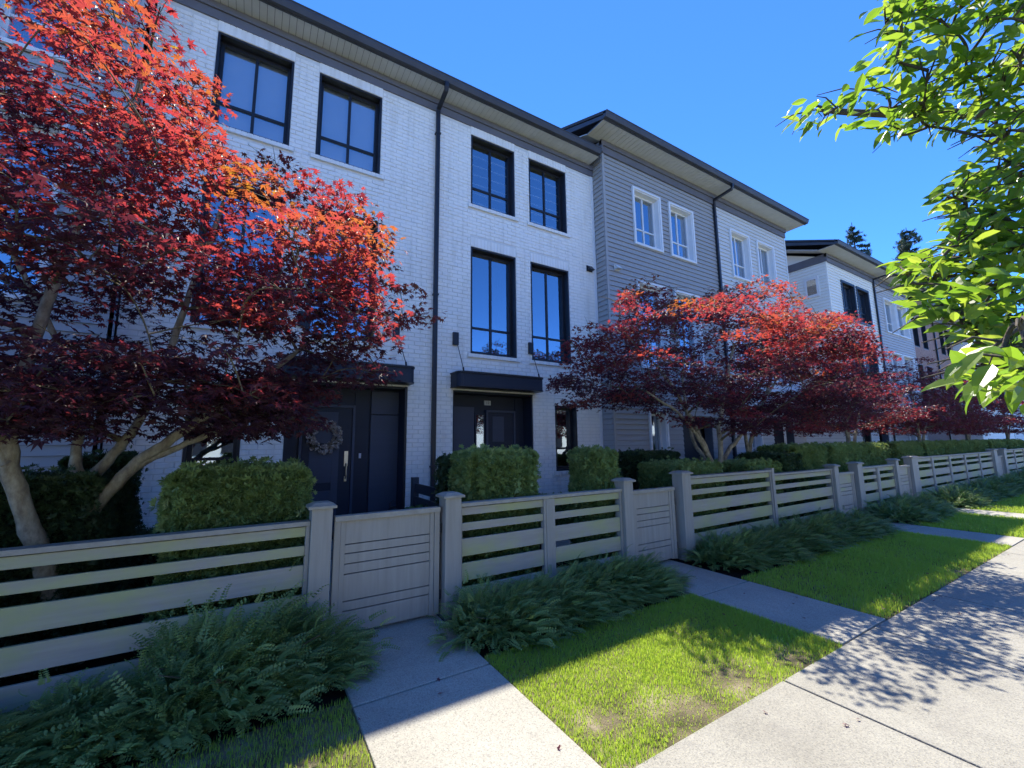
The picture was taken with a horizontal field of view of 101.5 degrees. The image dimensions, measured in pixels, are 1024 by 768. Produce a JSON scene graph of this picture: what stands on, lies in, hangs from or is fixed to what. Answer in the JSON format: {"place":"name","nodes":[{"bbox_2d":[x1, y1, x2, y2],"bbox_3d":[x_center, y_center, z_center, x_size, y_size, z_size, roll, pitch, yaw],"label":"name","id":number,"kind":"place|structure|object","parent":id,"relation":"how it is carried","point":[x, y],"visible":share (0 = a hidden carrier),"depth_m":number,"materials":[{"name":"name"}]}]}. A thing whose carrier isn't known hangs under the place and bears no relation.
{"place":"outdoors","nodes":[
{"label":"outdoors","id":0,"kind":"place"},
{"bbox_2d":[132,699,374,767],"bbox_3d":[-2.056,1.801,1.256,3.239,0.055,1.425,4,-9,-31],"label":"grass","id":1,"kind":"structure","parent":0,"point":[339,727],"depth_m":2.24,"materials":[{"name":"green plant"}]},
{"bbox_2d":[328,560,601,767],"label":"path","id":2,"kind":"structure","parent":0,"point":[479,711],"depth_m":2.51,"materials":[{"name":"concrete"}]},
{"bbox_2d":[0,494,1011,767],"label":"garden ground","id":3,"kind":"structure","parent":0,"point":[330,696],"depth_m":3.07,"materials":[{"name":"brown soil"}]},
{"bbox_2d":[0,463,125,679],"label":"hedge","id":4,"kind":"object","parent":3,"relation":"on","point":[63,502],"visible":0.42,"depth_m":3.15,"materials":[{"name":"green plant"}]},
{"bbox_2d":[0,691,128,767],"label":"spreading shrub","id":5,"kind":"object","parent":3,"relation":"on","point":[6,730],"visible":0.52,"depth_m":2.14,"materials":[{"name":"green plant"}]},
{"bbox_2d":[0,0,156,471],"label":"siding townhouse","id":6,"kind":"structure","parent":3,"relation":"on","point":[49,455],"depth_m":5.01,"materials":[{"name":"paint"}]},
{"bbox_2d":[0,112,60,295],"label":"window","id":7,"kind":"structure","parent":6,"relation":"in","point":[5,258],"depth_m":5.11,"materials":[{"name":"blue glass"}]},
{"bbox_2d":[0,0,74,57],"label":"window","id":8,"kind":"structure","parent":6,"relation":"in","point":[9,12],"depth_m":5.15,"materials":[{"name":"glass"}]},
{"bbox_2d":[53,444,147,628],"bbox_3d":[-3.953,1.416,3.986,0.709,1.663,0.849,4,-9,-31],"label":"hedge","id":9,"kind":"object","parent":3,"relation":"on","point":[129,515],"visible":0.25,"depth_m":3.96,"materials":[{"name":"green plant"}]},
{"bbox_2d":[0,657,255,767],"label":"spreading shrub","id":10,"kind":"object","parent":3,"relation":"on","point":[60,698],"visible":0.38,"depth_m":2.26,"materials":[{"name":"green plant"}]},
{"bbox_2d":[128,522,159,588],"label":"hedge","id":11,"kind":"object","parent":3,"relation":"on","point":[144,559],"visible":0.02,"depth_m":4.60,"materials":[{"name":"green plant"}]},
{"bbox_2d":[0,500,336,714],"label":"fence","id":12,"kind":"object","parent":3,"relation":"on","point":[313,570],"visible":0.71,"depth_m":2.83,"materials":[{"name":"paint"}]},
{"bbox_2d":[10,555,379,767],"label":"spreading shrub","id":13,"kind":"object","parent":3,"relation":"on","point":[248,636],"visible":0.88,"depth_m":2.54,"materials":[{"name":"green plant"}]},
{"bbox_2d":[0,0,446,670],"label":"maple tree","id":14,"kind":"object","parent":3,"relation":"on","point":[44,400],"visible":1,"depth_m":2.98,"materials":[{"name":"red plant"}]},
{"bbox_2d":[142,455,317,655],"bbox_3d":[-2.361,1.403,3.609,1.209,1.569,0.995,4,-9,-31],"label":"hedge","id":15,"kind":"object","parent":3,"relation":"on","point":[195,495],"visible":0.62,"depth_m":3.34,"materials":[{"name":"green plant"}]},
{"bbox_2d":[195,598,399,719],"bbox_3d":[-1.556,1.868,2.991,1.459,0.596,1.100,3,-9,-22],"label":"spreading shrub","id":16,"kind":"object","parent":3,"relation":"on","point":[360,642],"visible":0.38,"depth_m":2.90,"materials":[{"name":"green plant"}]},
{"bbox_2d":[102,0,603,559],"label":"brick townhouse","id":17,"kind":"structure","parent":3,"relation":"on","point":[482,200],"depth_m":7.50,"materials":[{"name":"white brick"}]},
{"bbox_2d":[181,389,240,467],"bbox_3d":[-4.233,0.829,5.960,0.630,1.420,0.689,4,-9,-31],"label":"window","id":18,"kind":"structure","parent":17,"relation":"in","point":[216,451],"depth_m":6.14,"materials":[{"name":"glass"}]},
{"bbox_2d":[190,181,284,330],"bbox_3d":[-4.144,-1.826,6.408,1.030,2.140,0.689,4,-9,-31],"label":"window","id":19,"kind":"structure","parent":17,"relation":"in","point":[271,217],"depth_m":6.60,"materials":[{"name":"blue glass"}]},
{"bbox_2d":[210,31,294,145],"bbox_3d":[-4.175,-4.514,6.787,1.030,1.530,0.689,4,-9,-31],"label":"window","id":20,"kind":"structure","parent":17,"relation":"in","point":[260,81],"depth_m":6.68,"materials":[{"name":"blue glass"}]},
{"bbox_2d":[298,404,355,538],"bbox_3d":[-2.940,1.377,6.621,0.820,2.110,0.130,4,-9,-31],"label":"door","id":21,"kind":"structure","parent":17,"relation":"in","point":[333,472],"depth_m":6.70,"materials":[{"name":"blue paint"}]},
{"bbox_2d":[305,420,342,454],"bbox_3d":[-2.981,0.836,6.650,0.556,0.585,0.173,4,-9,-31],"label":"wreath","id":22,"kind":"object","parent":21,"relation":"attached to","point":[335,442],"visible":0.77,"depth_m":6.64,"materials":[{"name":"grey plant"}]},
{"bbox_2d":[305,208,377,341],"bbox_3d":[-2.936,-1.737,7.138,1.040,2.140,0.689,4,-9,-31],"label":"window","id":23,"kind":"structure","parent":17,"relation":"in","point":[308,325],"depth_m":7.24,"materials":[{"name":"glass"}]},
{"bbox_2d":[315,73,381,173],"bbox_3d":[-2.967,-4.425,7.518,1.040,1.530,0.689,4,-9,-31],"label":"window","id":24,"kind":"structure","parent":17,"relation":"in","point":[349,117],"depth_m":7.41,"materials":[{"name":"blue glass"}]},
{"bbox_2d":[471,135,514,216],"bbox_3d":[-0.563,-4.247,8.971,1.030,1.530,0.689,4,-9,-31],"label":"window","id":25,"kind":"structure","parent":17,"relation":"in","point":[492,165],"depth_m":9.06,"materials":[{"name":"blue glass"}]},
{"bbox_2d":[471,246,516,357],"bbox_3d":[-0.532,-1.559,8.592,1.030,2.140,0.689,4,-9,-31],"label":"window","id":26,"kind":"structure","parent":17,"relation":"in","point":[493,275],"depth_m":8.83,"materials":[{"name":"blue glass"}]},
{"bbox_2d":[485,410,515,448],"bbox_3d":[-0.226,1.582,8.294,0.670,2.110,0.075,4,-9,-31],"label":"door","id":27,"kind":"structure","parent":17,"relation":"in","point":[500,428],"depth_m":8.36,"materials":[{"name":"black paint"}]},
{"bbox_2d":[528,158,566,232],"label":"window","id":28,"kind":"structure","parent":17,"relation":"in","point":[547,185],"depth_m":9.77,"materials":[{"name":"blue glass"}]},
{"bbox_2d":[530,262,570,363],"bbox_3d":[0.664,-1.471,9.315,1.030,2.140,0.689,4,-9,-31],"label":"window","id":29,"kind":"structure","parent":17,"relation":"in","point":[550,311],"depth_m":9.57,"materials":[{"name":"blue glass"}]},
{"bbox_2d":[555,405,577,470],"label":"window","id":30,"kind":"structure","parent":17,"relation":"in","point":[565,418],"depth_m":9.18,"materials":[{"name":"black glass"}]},
{"bbox_2d":[410,477,438,506],"bbox_3d":[-1.182,1.940,5.998,0.100,1.100,1.450,4,-9,-31],"label":"fence","id":31,"kind":"object","parent":3,"relation":"on","point":[417,488],"visible":0.26,"depth_m":6.38,"materials":[{"name":"paint"}]},
{"bbox_2d":[431,449,461,504],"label":"hedge","id":32,"kind":"object","parent":3,"relation":"on","point":[442,470],"visible":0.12,"depth_m":5.15,"materials":[{"name":"green plant"}]},
{"bbox_2d":[446,443,541,586],"bbox_3d":[-0.200,1.510,4.855,1.109,1.661,0.859,4,-9,-31],"label":"hedge","id":33,"kind":"object","parent":3,"relation":"on","point":[482,472],"visible":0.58,"depth_m":4.62,"materials":[{"name":"green plant"}]},
{"bbox_2d":[426,566,598,661],"bbox_3d":[0.035,1.929,3.732,1.635,0.561,1.298,2,-8,-18],"label":"spreading shrub","id":34,"kind":"object","parent":3,"relation":"on","point":[493,602],"visible":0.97,"depth_m":3.52,"materials":[{"name":"green plant"}]},
{"bbox_2d":[436,477,636,620],"bbox_3d":[0.413,1.704,4.671,2.601,1.162,0.226,4,-9,-31],"label":"fence","id":35,"kind":"object","parent":3,"relation":"on","point":[455,547],"visible":0.84,"depth_m":4.51,"materials":[{"name":"paint"}]},
{"bbox_2d":[330,506,440,634],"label":"garden gate","id":36,"kind":"structure","parent":35,"relation":"attached to","point":[380,561],"depth_m":3.73,"materials":[{"name":"paint"}]},
{"bbox_2d":[633,486,677,561],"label":"garden gate","id":37,"kind":"structure","parent":35,"relation":"attached to","point":[655,521],"depth_m":5.56,"materials":[{"name":"paint"}]},
{"bbox_2d":[479,551,643,648],"bbox_3d":[0.459,2.001,4.108,1.851,0.575,1.355,6,-11,-40],"label":"spreading shrub","id":38,"kind":"object","parent":3,"relation":"on","point":[595,600],"visible":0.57,"depth_m":3.86,"materials":[{"name":"green plant"}]},
{"bbox_2d":[566,444,622,563],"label":"hedge","id":39,"kind":"object","parent":3,"relation":"on","point":[595,467],"visible":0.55,"depth_m":5.42,"materials":[{"name":"green plant"}]},
{"bbox_2d":[556,553,673,618],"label":"spreading shrub","id":40,"kind":"object","parent":3,"relation":"on","point":[606,584],"visible":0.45,"depth_m":4.21,"materials":[{"name":"green plant"}]},
{"bbox_2d":[556,544,684,605],"bbox_3d":[1.071,2.087,4.650,1.763,0.527,1.291,4,-9,-27],"label":"spreading shrub","id":41,"kind":"object","parent":3,"relation":"on","point":[622,576],"visible":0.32,"depth_m":4.42,"materials":[{"name":"green plant"}]},
{"bbox_2d":[591,546,696,602],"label":"spreading shrub","id":42,"kind":"object","parent":3,"relation":"on","point":[655,569],"visible":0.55,"depth_m":4.56,"materials":[{"name":"green plant"}]},
{"bbox_2d":[617,446,680,489],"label":"hedge","id":43,"kind":"object","parent":3,"relation":"on","point":[629,460],"visible":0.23,"depth_m":7.31,"materials":[{"name":"green plant"}]},
{"bbox_2d":[636,455,728,548],"bbox_3d":[2.736,1.859,6.739,1.319,1.420,1.080,4,-9,-31],"label":"hedge","id":44,"kind":"object","parent":3,"relation":"on","point":[654,474],"visible":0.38,"depth_m":6.51,"materials":[{"name":"green plant"}]},
{"bbox_2d":[562,109,808,472],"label":"siding townhouse","id":45,"kind":"structure","parent":3,"relation":"on","point":[668,213],"depth_m":10.95,"materials":[{"name":"paint"}]},
{"bbox_2d":[634,189,661,249],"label":"window","id":46,"kind":"structure","parent":45,"relation":"in","point":[646,206],"depth_m":10.95,"materials":[{"name":"white plastic"}]},
{"bbox_2d":[640,283,668,367],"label":"window","id":47,"kind":"structure","parent":45,"relation":"in","point":[641,284],"depth_m":10.54,"materials":[{"name":"glass"}]},
{"bbox_2d":[651,412,667,450],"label":"window","id":48,"kind":"structure","parent":45,"relation":"in","point":[659,429],"depth_m":10.07,"materials":[{"name":"grey glass"}]},
{"bbox_2d":[670,205,694,260],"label":"window","id":49,"kind":"structure","parent":45,"relation":"in","point":[681,220],"depth_m":11.63,"materials":[{"name":"blue glass"}]},
{"bbox_2d":[676,292,702,372],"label":"window","id":50,"kind":"structure","parent":45,"relation":"in","point":[691,342],"depth_m":11.25,"materials":[{"name":"glass"}]},
{"bbox_2d":[682,422,702,460],"bbox_3d":[4.581,1.947,10.776,1.100,2.050,0.070,4,-9,-31],"label":"door","id":51,"kind":"structure","parent":45,"relation":"in","point":[689,450],"depth_m":10.83,"materials":[{"name":"black paint"}]},
{"bbox_2d":[731,231,751,280],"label":"window","id":52,"kind":"structure","parent":45,"relation":"in","point":[741,258],"depth_m":13.05,"materials":[{"name":"white plastic"}]},
{"bbox_2d":[758,243,775,287],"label":"window","id":53,"kind":"structure","parent":45,"relation":"in","point":[765,253],"depth_m":13.80,"materials":[{"name":"white glass"}]},
{"bbox_2d":[545,274,910,462],"bbox_3d":[4.451,0.206,7.624,9.107,4.876,4.536,4,-9,-31],"label":"maple tree","id":54,"kind":"object","parent":3,"relation":"on","point":[774,359],"visible":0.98,"depth_m":6.31,"materials":[{"name":"red plant"}]},
{"bbox_2d":[679,524,796,572],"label":"spreading shrub","id":55,"kind":"object","parent":3,"relation":"on","point":[709,547],"visible":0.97,"depth_m":5.46,"materials":[{"name":"green plant"}]},
{"bbox_2d":[714,456,786,525],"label":"hedge","id":56,"kind":"object","parent":3,"relation":"on","point":[737,465],"visible":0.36,"depth_m":7.29,"materials":[{"name":"green plant"}]},
{"bbox_2d":[669,464,843,560],"bbox_3d":[4.386,1.977,7.077,4.866,1.202,0.226,4,-9,-31],"label":"fence","id":57,"kind":"object","parent":3,"relation":"on","point":[687,522],"visible":0.77,"depth_m":6.63,"materials":[{"name":"paint"}]},
{"bbox_2d":[839,471,857,515],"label":"garden gate","id":58,"kind":"structure","parent":57,"relation":"attached to","point":[848,491],"depth_m":8.57,"materials":[{"name":"paint"}]},
{"bbox_2d":[719,523,817,565],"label":"spreading shrub","id":59,"kind":"object","parent":3,"relation":"on","point":[799,550],"visible":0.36,"depth_m":5.74,"materials":[{"name":"green plant"}]},
{"bbox_2d":[737,450,811,519],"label":"hedge","id":60,"kind":"object","parent":3,"relation":"on","point":[789,461],"visible":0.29,"depth_m":7.87,"materials":[{"name":"green plant"}]},
{"bbox_2d":[757,441,828,514],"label":"hedge","id":61,"kind":"object","parent":3,"relation":"on","point":[814,455],"visible":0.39,"depth_m":9.04,"materials":[{"name":"green plant"}]},
{"bbox_2d":[746,512,849,556],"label":"spreading shrub","id":62,"kind":"object","parent":3,"relation":"on","point":[799,531],"visible":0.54,"depth_m":6.12,"materials":[{"name":"green plant"}]},
{"bbox_2d":[779,507,868,546],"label":"spreading shrub","id":63,"kind":"object","parent":3,"relation":"on","point":[828,528],"visible":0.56,"depth_m":6.57,"materials":[{"name":"green plant"}]},
{"bbox_2d":[801,441,874,504],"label":"hedge","id":64,"kind":"object","parent":3,"relation":"on","point":[840,453],"visible":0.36,"depth_m":10.02,"materials":[{"name":"green plant"}]},
{"bbox_2d":[802,507,889,547],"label":"spreading shrub","id":65,"kind":"object","parent":3,"relation":"on","point":[854,523],"visible":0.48,"depth_m":6.84,"materials":[{"name":"green plant"}]},
{"bbox_2d":[783,239,927,443],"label":"siding townhouse","id":66,"kind":"structure","parent":3,"relation":"on","point":[836,275],"depth_m":16.92,"materials":[{"name":"paint"}]},
{"bbox_2d":[804,275,819,298],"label":"side window","id":67,"kind":"structure","parent":66,"relation":"in","point":[811,285],"depth_m":16.23,"materials":[{"name":"white plastic"}]},
{"bbox_2d":[842,281,857,319],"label":"window","id":68,"kind":"structure","parent":66,"relation":"in","point":[848,290],"depth_m":16.93,"materials":[{"name":"black glass"}]},
{"bbox_2d":[857,288,871,324],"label":"window","id":69,"kind":"structure","parent":66,"relation":"in","point":[863,298],"depth_m":17.63,"materials":[{"name":"black glass"}]},
{"bbox_2d":[884,299,897,333],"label":"window","id":70,"kind":"structure","parent":66,"relation":"in","point":[890,311],"depth_m":19.12,"materials":[{"name":"white glass"}]},
{"bbox_2d":[807,500,909,536],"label":"spreading shrub","id":71,"kind":"object","parent":3,"relation":"on","point":[884,525],"visible":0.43,"depth_m":7.26,"materials":[{"name":"green plant"}]},
{"bbox_2d":[845,222,872,255],"bbox_3d":[27.201,-3.652,32.526,7.323,18.903,7.398,4,-9,-31],"label":"fir tree","id":72,"kind":"object","parent":3,"relation":"on","point":[852,237],"visible":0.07,"depth_m":33.33,"materials":[{"name":"green plant"}]},
{"bbox_2d":[773,370,947,442],"bbox_3d":[9.451,1.314,11.773,5.276,3.723,3.642,4,-9,-31],"label":"maple tree","id":73,"kind":"object","parent":3,"relation":"on","point":[877,418],"visible":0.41,"depth_m":11.23,"materials":[{"name":"red plant"}]},
{"bbox_2d":[840,441,891,501],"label":"hedge","id":74,"kind":"object","parent":3,"relation":"on","point":[878,452],"visible":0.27,"depth_m":10.88,"materials":[{"name":"green plant"}]},
{"bbox_2d":[845,458,902,514],"bbox_3d":[8.174,2.281,9.364,2.336,1.152,0.226,4,-9,-31],"label":"fence","id":75,"kind":"object","parent":3,"relation":"on","point":[893,482],"visible":0.8,"depth_m":9.29,"materials":[{"name":"paint"}]},
{"bbox_2d":[858,494,942,524],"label":"spreading shrub","id":76,"kind":"object","parent":3,"relation":"on","point":[884,511],"visible":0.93,"depth_m":8.19,"materials":[{"name":"green plant"}]},
{"bbox_2d":[878,440,927,487],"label":"hedge","id":77,"kind":"object","parent":3,"relation":"on","point":[900,449],"visible":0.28,"depth_m":11.98,"materials":[{"name":"green plant"}]},
{"bbox_2d":[878,491,957,521],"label":"spreading shrub","id":78,"kind":"object","parent":3,"relation":"on","point":[929,505],"visible":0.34,"depth_m":8.61,"materials":[{"name":"green plant"}]},
{"bbox_2d":[891,229,948,297],"bbox_3d":[33.385,-3.688,34.211,9.619,19.303,12.053,-3,-9,19],"label":"fir tree","id":79,"kind":"object","parent":3,"relation":"on","point":[912,234],"visible":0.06,"depth_m":35.16,"materials":[{"name":"green plant"}]},
{"bbox_2d":[884,484,964,513],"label":"spreading shrub","id":80,"kind":"object","parent":3,"relation":"on","point":[929,499],"visible":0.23,"depth_m":9.05,"materials":[{"name":"green plant"}]},
{"bbox_2d":[904,439,948,486],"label":"hedge","id":81,"kind":"object","parent":3,"relation":"on","point":[931,448],"visible":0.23,"depth_m":13.09,"materials":[{"name":"green plant"}]},
{"bbox_2d":[841,357,1021,441],"bbox_3d":[13.090,1.265,13.554,6.103,4.242,4.398,4,-9,-31],"label":"maple tree","id":82,"kind":"object","parent":3,"relation":"on","point":[945,418],"visible":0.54,"depth_m":12.89,"materials":[{"name":"red plant"}]},
{"bbox_2d":[908,296,964,440],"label":"brick townhouse","id":83,"kind":"structure","parent":3,"relation":"on","point":[925,349],"depth_m":22.23,"materials":[{"name":"brown brick"}]},
{"bbox_2d":[933,440,962,481],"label":"hedge","id":84,"kind":"object","parent":3,"relation":"on","point":[950,446],"visible":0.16,"depth_m":14.01,"materials":[{"name":"green plant"}]},
{"bbox_2d":[901,449,1000,500],"bbox_3d":[13.460,2.631,12.566,8.356,1.232,0.226,4,-9,-31],"label":"fence","id":85,"kind":"object","parent":3,"relation":"on","point":[932,472],"visible":0.78,"depth_m":11.99,"materials":[{"name":"paint"}]},
{"bbox_2d":[899,465,912,495],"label":"garden gate","id":86,"kind":"structure","parent":85,"relation":"attached to","point":[905,477],"depth_m":10.25,"materials":[{"name":"paint"}]},
{"bbox_2d":[934,439,977,480],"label":"hedge","id":87,"kind":"object","parent":3,"relation":"on","point":[965,446],"visible":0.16,"depth_m":14.91,"materials":[{"name":"green plant"}]},
{"bbox_2d":[923,481,991,508],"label":"spreading shrub","id":88,"kind":"object","parent":3,"relation":"on","point":[959,498],"visible":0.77,"depth_m":9.94,"materials":[{"name":"green plant"}]},
{"bbox_2d":[899,373,1023,439],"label":"maple tree","id":89,"kind":"object","parent":3,"relation":"on","point":[1004,409],"visible":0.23,"depth_m":15.77,"materials":[{"name":"red plant"}]},
{"bbox_2d":[915,511,1023,537],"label":"grass","id":90,"kind":"structure","parent":3,"relation":"on","point":[997,525],"depth_m":7.75,"materials":[{"name":"green plant"}]},
{"bbox_2d":[948,381,1023,438],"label":"maple tree","id":91,"kind":"object","parent":3,"relation":"on","point":[1014,425],"visible":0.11,"depth_m":19.28,"materials":[{"name":"red plant"}]},
{"bbox_2d":[950,309,1023,439],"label":"siding townhouse","id":92,"kind":"structure","parent":3,"relation":"on","point":[992,435],"depth_m":24.61,"materials":[{"name":"paint"}]},
{"bbox_2d":[955,474,1022,497],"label":"spreading shrub","id":93,"kind":"object","parent":3,"relation":"on","point":[999,489],"visible":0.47,"depth_m":11.40,"materials":[{"name":"green plant"}]},
{"bbox_2d":[966,493,1023,513],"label":"grass","id":94,"kind":"structure","parent":3,"relation":"on","point":[1016,506],"depth_m":9.76,"materials":[{"name":"green plant"}]},
{"bbox_2d":[996,448,1023,475],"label":"fence","id":95,"kind":"object","parent":3,"relation":"on","point":[1014,460],"visible":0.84,"depth_m":15.92,"materials":[{"name":"paint"}]},
{"bbox_2d":[294,0,1023,314],"label":"sky","id":96,"kind":"structure","parent":0,"point":[714,80],"materials":[{"name":"blue"}]},
{"bbox_2d":[484,593,841,767],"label":"grass","id":97,"kind":"structure","parent":0,"point":[743,623],"depth_m":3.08,"materials":[{"name":"green plant"}]},
{"bbox_2d":[556,539,885,645],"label":"path","id":98,"kind":"structure","parent":0,"point":[837,623],"depth_m":4.08,"materials":[{"name":"concrete"}]},
{"bbox_2d":[634,540,1023,767],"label":"sidewalk","id":99,"kind":"structure","parent":0,"point":[929,682],"depth_m":2.58,"materials":[{"name":"concrete"}]},
{"bbox_2d":[741,530,1011,619],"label":"grass","id":100,"kind":"structure","parent":0,"point":[958,547],"depth_m":5.13,"materials":[{"name":"green plant"}]},
{"bbox_2d":[870,521,1023,546],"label":"path","id":101,"kind":"structure","parent":0,"point":[988,538],"depth_m":7.00,"materials":[{"name":"concrete"}]},
{"bbox_2d":[951,508,1023,517],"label":"path","id":102,"kind":"structure","parent":0,"point":[995,513],"depth_m":8.99,"materials":[{"name":"concrete"}]},
{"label":"boulevard lawn","id":103,"kind":"structure","parent":0,"visible":0},
{"bbox_2d":[775,0,1023,414],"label":"street tree","id":104,"kind":"object","parent":103,"relation":"on","point":[994,351],"visible":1,"depth_m":1.51,"materials":[{"name":"green plant"}]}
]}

